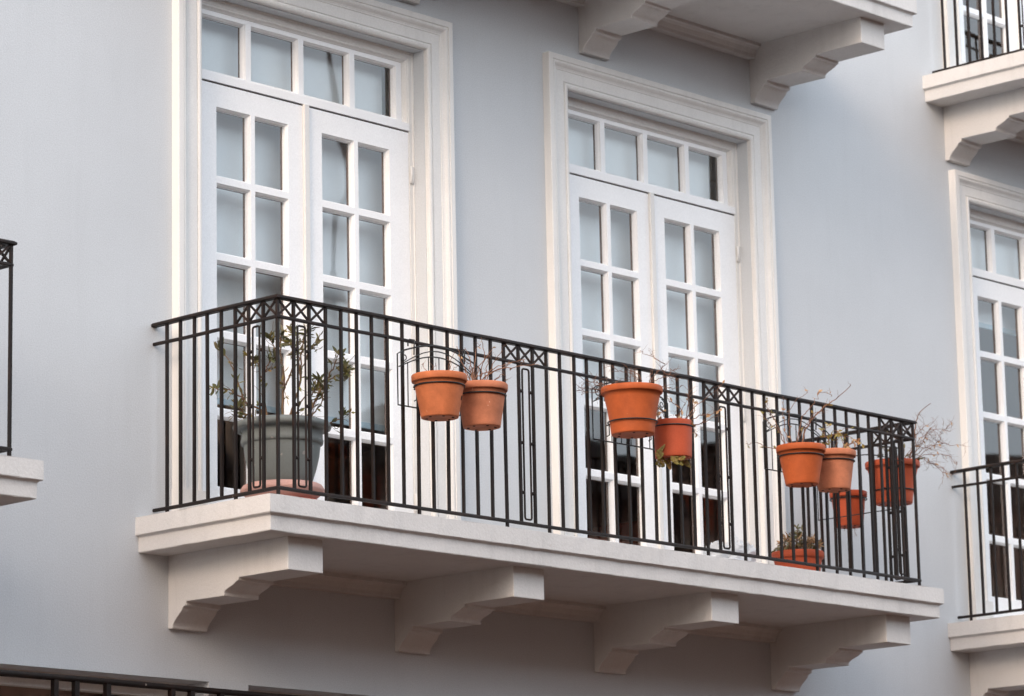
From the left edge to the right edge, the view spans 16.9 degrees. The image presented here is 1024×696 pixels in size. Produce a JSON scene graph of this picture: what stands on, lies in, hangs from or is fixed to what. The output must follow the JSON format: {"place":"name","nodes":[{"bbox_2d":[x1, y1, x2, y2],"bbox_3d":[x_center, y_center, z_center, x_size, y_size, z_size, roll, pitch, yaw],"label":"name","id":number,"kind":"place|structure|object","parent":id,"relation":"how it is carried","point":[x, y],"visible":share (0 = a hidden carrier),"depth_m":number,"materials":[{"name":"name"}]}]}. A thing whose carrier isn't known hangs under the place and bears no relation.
{"place":"outdoors","nodes":[
{"label":"outdoors","id":0,"kind":"place"},
{"bbox_3d":[-1.128,0.793,17.182,0.380,0.044,0.380,-12,-16,42],"label":"plant saucer","id":1,"kind":"object","parent":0,"visible":0},
{"bbox_2d":[240,479,324,498],"bbox_3d":[-1.144,0.728,17.195,0.424,0.088,0.424,-12,-16,42],"label":"plant saucer","id":2,"kind":"object","parent":1,"relation":"on","point":[317,487],"visible":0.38,"depth_m":17.04,"materials":[{"name":"ceramic"}]},
{"bbox_2d":[233,414,331,480],"bbox_3d":[-1.148,0.544,17.234,0.494,0.350,0.494,-12,-16,42],"label":"flower pot","id":3,"kind":"object","parent":2,"relation":"on","point":[286,443],"visible":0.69,"depth_m":17.07,"materials":[{"name":"grey ceramic"}]},
{"bbox_2d":[209,321,354,434],"bbox_3d":[-1.152,0.137,17.331,0.774,0.597,0.355,0,-12,-4],"label":"potted shrub","id":4,"kind":"object","parent":3,"relation":"on","point":[318,386],"visible":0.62,"depth_m":17.33,"materials":[{"name":"green plant"}]},
{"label":"pavement","id":5,"kind":"structure","parent":0,"visible":0},
{"bbox_2d":[0,0,1023,695],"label":"townhouse","id":6,"kind":"structure","parent":5,"relation":"on","point":[796,198],"depth_m":19.37,"materials":[{"name":"paint"}]},
{"bbox_2d":[0,238,16,455],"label":"balcony railing","id":7,"kind":"object","parent":6,"relation":"on","point":[6,245],"visible":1,"depth_m":15.67,"materials":[{"name":"metal"}]},
{"bbox_2d":[0,668,187,695],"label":"balcony railing","id":8,"kind":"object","parent":6,"relation":"in","point":[9,686],"depth_m":17.23,"materials":[{"name":"metal"}]},
{"bbox_2d":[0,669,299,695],"bbox_3d":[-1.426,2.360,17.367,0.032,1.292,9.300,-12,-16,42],"label":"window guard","id":9,"kind":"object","parent":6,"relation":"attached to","point":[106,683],"visible":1,"depth_m":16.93,"materials":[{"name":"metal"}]},
{"bbox_2d":[92,690,315,695],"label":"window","id":10,"kind":"structure","parent":6,"relation":"in","point":[248,690],"depth_m":18.06,"materials":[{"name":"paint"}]},
{"bbox_2d":[172,0,460,519],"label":"french door","id":11,"kind":"structure","parent":6,"relation":"in","point":[290,177],"depth_m":18.71,"materials":[{"name":"paint"}]},
{"bbox_2d":[328,438,370,457],"bbox_3d":[-1.072,0.855,19.079,0.600,0.690,0.600,-12,-16,42],"label":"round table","id":12,"kind":"object","parent":6,"relation":"in","point":[333,448],"visible":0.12,"depth_m":19.10,"materials":[{"name":"black"}]},
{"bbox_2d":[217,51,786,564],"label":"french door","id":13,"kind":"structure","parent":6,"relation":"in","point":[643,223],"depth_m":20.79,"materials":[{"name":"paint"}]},
{"bbox_2d":[151,294,921,585],"bbox_3d":[0.307,0.647,19.009,0.932,1.013,5.248,-12,-16,42],"label":"balcony railing","id":14,"kind":"object","parent":6,"relation":"on","point":[900,439],"visible":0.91,"depth_m":18.16,"materials":[{"name":"metal"}]},
{"bbox_2d":[397,339,506,415],"bbox_3d":[-0.288,0.134,17.593,0.319,0.365,0.617,-12,-16,42],"label":"wire pot holder","id":15,"kind":"object","parent":14,"relation":"attached to","point":[428,357],"visible":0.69,"depth_m":17.56,"materials":[{"name":"black metal"}]},
{"bbox_2d":[411,370,466,421],"bbox_3d":[-0.366,0.248,17.441,0.284,0.222,0.284,-12,-16,42],"label":"flower pot","id":16,"kind":"object","parent":15,"relation":"hanging from","point":[439,401],"visible":0.97,"depth_m":17.35,"materials":[{"name":"ceramic"}]},
{"bbox_2d":[421,354,455,370],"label":"dried plant","id":17,"kind":"object","parent":16,"relation":"in","point":[436,367],"visible":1,"depth_m":17.45,"materials":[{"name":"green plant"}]},
{"bbox_2d":[460,380,507,430],"bbox_3d":[-0.156,0.299,17.660,0.276,0.226,0.276,4,-13,-25],"label":"flower pot","id":18,"kind":"object","parent":15,"relation":"hanging from","point":[481,411],"visible":0.91,"depth_m":17.56,"materials":[{"name":"ceramic"}]},
{"bbox_2d":[457,338,538,381],"bbox_3d":[-0.082,0.084,17.730,0.382,0.285,0.263,4,-13,-22],"label":"dried plant","id":19,"kind":"object","parent":18,"relation":"in","point":[485,376],"visible":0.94,"depth_m":17.69,"materials":[{"name":"brown plant"}]},
{"bbox_2d":[591,376,692,449],"bbox_3d":[0.732,0.334,18.657,0.333,0.367,0.632,-12,-16,42],"label":"wire pot holder","id":20,"kind":"object","parent":14,"relation":"attached to","point":[661,407],"visible":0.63,"depth_m":18.58,"materials":[{"name":"black metal"}]},
{"bbox_2d":[601,382,662,438],"bbox_3d":[0.645,0.342,18.516,0.334,0.260,0.334,-1,-12,-2],"label":"flower pot","id":21,"kind":"object","parent":20,"relation":"hanging from","point":[630,399],"visible":0.99,"depth_m":18.41,"materials":[{"name":"orange ceramic"}]},
{"bbox_2d":[577,348,687,403],"bbox_3d":[0.628,0.136,18.559,0.631,0.337,0.289,-3,-12,10],"label":"dried plant","id":22,"kind":"object","parent":21,"relation":"in","point":[594,382],"visible":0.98,"depth_m":18.57,"materials":[{"name":"brown plant"}]},
{"bbox_2d":[654,418,691,460],"bbox_3d":[0.875,0.500,18.747,0.212,0.205,0.212,4,-13,-23],"label":"flower pot","id":23,"kind":"object","parent":20,"relation":"hanging from","point":[676,440],"visible":0.94,"depth_m":18.66,"materials":[{"name":"ceramic"}]},
{"bbox_2d":[655,444,690,469],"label":"succulent plant","id":24,"kind":"object","parent":23,"relation":"in","point":[662,461],"visible":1,"depth_m":18.67,"materials":[{"name":"green plant"}]},
{"bbox_2d":[656,380,724,438],"bbox_3d":[0.959,0.322,18.737,0.380,0.326,0.254,-4,-12,14],"label":"dried plant","id":25,"kind":"object","parent":23,"relation":"in","point":[681,411],"visible":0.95,"depth_m":18.76,"materials":[{"name":"brown plant"}]},
{"bbox_2d":[762,409,854,472],"bbox_3d":[1.716,0.530,19.704,0.319,0.367,0.612,-12,-16,42],"label":"wire pot holder","id":26,"kind":"object","parent":14,"relation":"attached to","point":[787,424],"visible":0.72,"depth_m":19.68,"materials":[{"name":"black metal"}]},
{"bbox_2d":[776,442,825,487],"bbox_3d":[1.640,0.668,19.549,0.282,0.226,0.282,-3,-12,8],"label":"flower pot","id":27,"kind":"object","parent":26,"relation":"hanging from","point":[801,470],"visible":1,"depth_m":19.45,"materials":[{"name":"orange ceramic"}]},
{"bbox_2d":[746,384,850,448],"bbox_3d":[1.625,0.403,19.618,0.610,0.404,0.162,-3,-12,10],"label":"dried plant","id":28,"kind":"object","parent":27,"relation":"in","point":[771,412],"visible":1,"depth_m":19.60,"materials":[{"name":"brown plant"}]},
{"bbox_2d":[817,448,855,492],"bbox_3d":[1.843,0.705,19.763,0.264,0.228,0.264,-1,-12,0],"label":"flower pot","id":29,"kind":"object","parent":26,"relation":"hanging from","point":[835,475],"visible":0.76,"depth_m":19.67,"materials":[{"name":"ceramic"}]},
{"bbox_2d":[819,422,864,448],"bbox_3d":[1.856,0.518,19.808,0.314,0.213,0.185,-4,-12,14],"label":"dried plant","id":30,"kind":"object","parent":29,"relation":"in","point":[839,434],"visible":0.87,"depth_m":19.81,"materials":[{"name":"brown plant"}]},
{"bbox_2d":[817,446,913,520],"bbox_3d":[2.205,0.824,21.033,0.648,0.418,0.304,-12,-16,42],"label":"wire pot holder","id":31,"kind":"object","parent":14,"relation":"attached to","point":[855,496],"visible":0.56,"depth_m":20.98,"materials":[{"name":"black metal"}]},
{"bbox_2d":[829,489,866,528],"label":"flower pot","id":32,"kind":"object","parent":31,"relation":"hanging from","point":[855,509],"visible":0.63,"depth_m":21.01,"materials":[{"name":"ceramic"}]},
{"bbox_2d":[865,458,919,506],"bbox_3d":[2.315,0.823,20.956,0.334,0.260,0.334,-7,-13,27],"label":"flower pot","id":33,"kind":"object","parent":31,"relation":"hanging from","point":[909,478],"visible":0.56,"depth_m":20.86,"materials":[{"name":"ceramic"}]},
{"bbox_2d":[874,403,969,486],"bbox_3d":[2.470,0.599,21.000,0.563,0.530,0.328,3,-13,-21],"label":"dried plant","id":34,"kind":"object","parent":33,"relation":"in","point":[917,445],"visible":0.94,"depth_m":21.03,"materials":[{"name":"brown plant"}]},
{"bbox_2d":[703,535,756,561],"bbox_3d":[1.245,1.194,19.867,0.298,0.245,0.490,-12,-16,42],"label":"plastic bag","id":35,"kind":"object","parent":6,"relation":"on","point":[739,546],"visible":0.33,"depth_m":19.77,"materials":[{"name":"white plastic"}]},
{"bbox_2d":[772,549,823,570],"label":"flower pot","id":36,"kind":"object","parent":6,"relation":"on","point":[799,555],"visible":0.48,"depth_m":19.88,"materials":[{"name":"ceramic"}]},
{"bbox_2d":[771,524,823,552],"bbox_3d":[1.661,1.122,20.017,0.291,0.212,0.325,0,-12,-7],"label":"potted succulent","id":37,"kind":"object","parent":36,"relation":"on","point":[798,536],"visible":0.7,"depth_m":19.98,"materials":[{"name":"green plant"}]},
{"bbox_2d":[932,0,1023,72],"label":"balcony railing","id":38,"kind":"object","parent":6,"relation":"on","point":[981,33],"visible":1,"depth_m":22.80,"materials":[{"name":"metal"}]},
{"bbox_2d":[940,0,1023,67],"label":"french door","id":39,"kind":"structure","parent":6,"relation":"in","point":[948,4],"depth_m":23.92,"materials":[{"name":"paint"}]},
{"bbox_2d":[948,169,1023,620],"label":"french door","id":40,"kind":"structure","parent":6,"relation":"in","point":[988,249],"depth_m":23.25,"materials":[{"name":"paint"}]},
{"bbox_2d":[950,459,1023,620],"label":"balcony railing","id":41,"kind":"object","parent":6,"relation":"on","point":[991,481],"visible":1,"depth_m":22.18,"materials":[{"name":"metal"}]}
]}

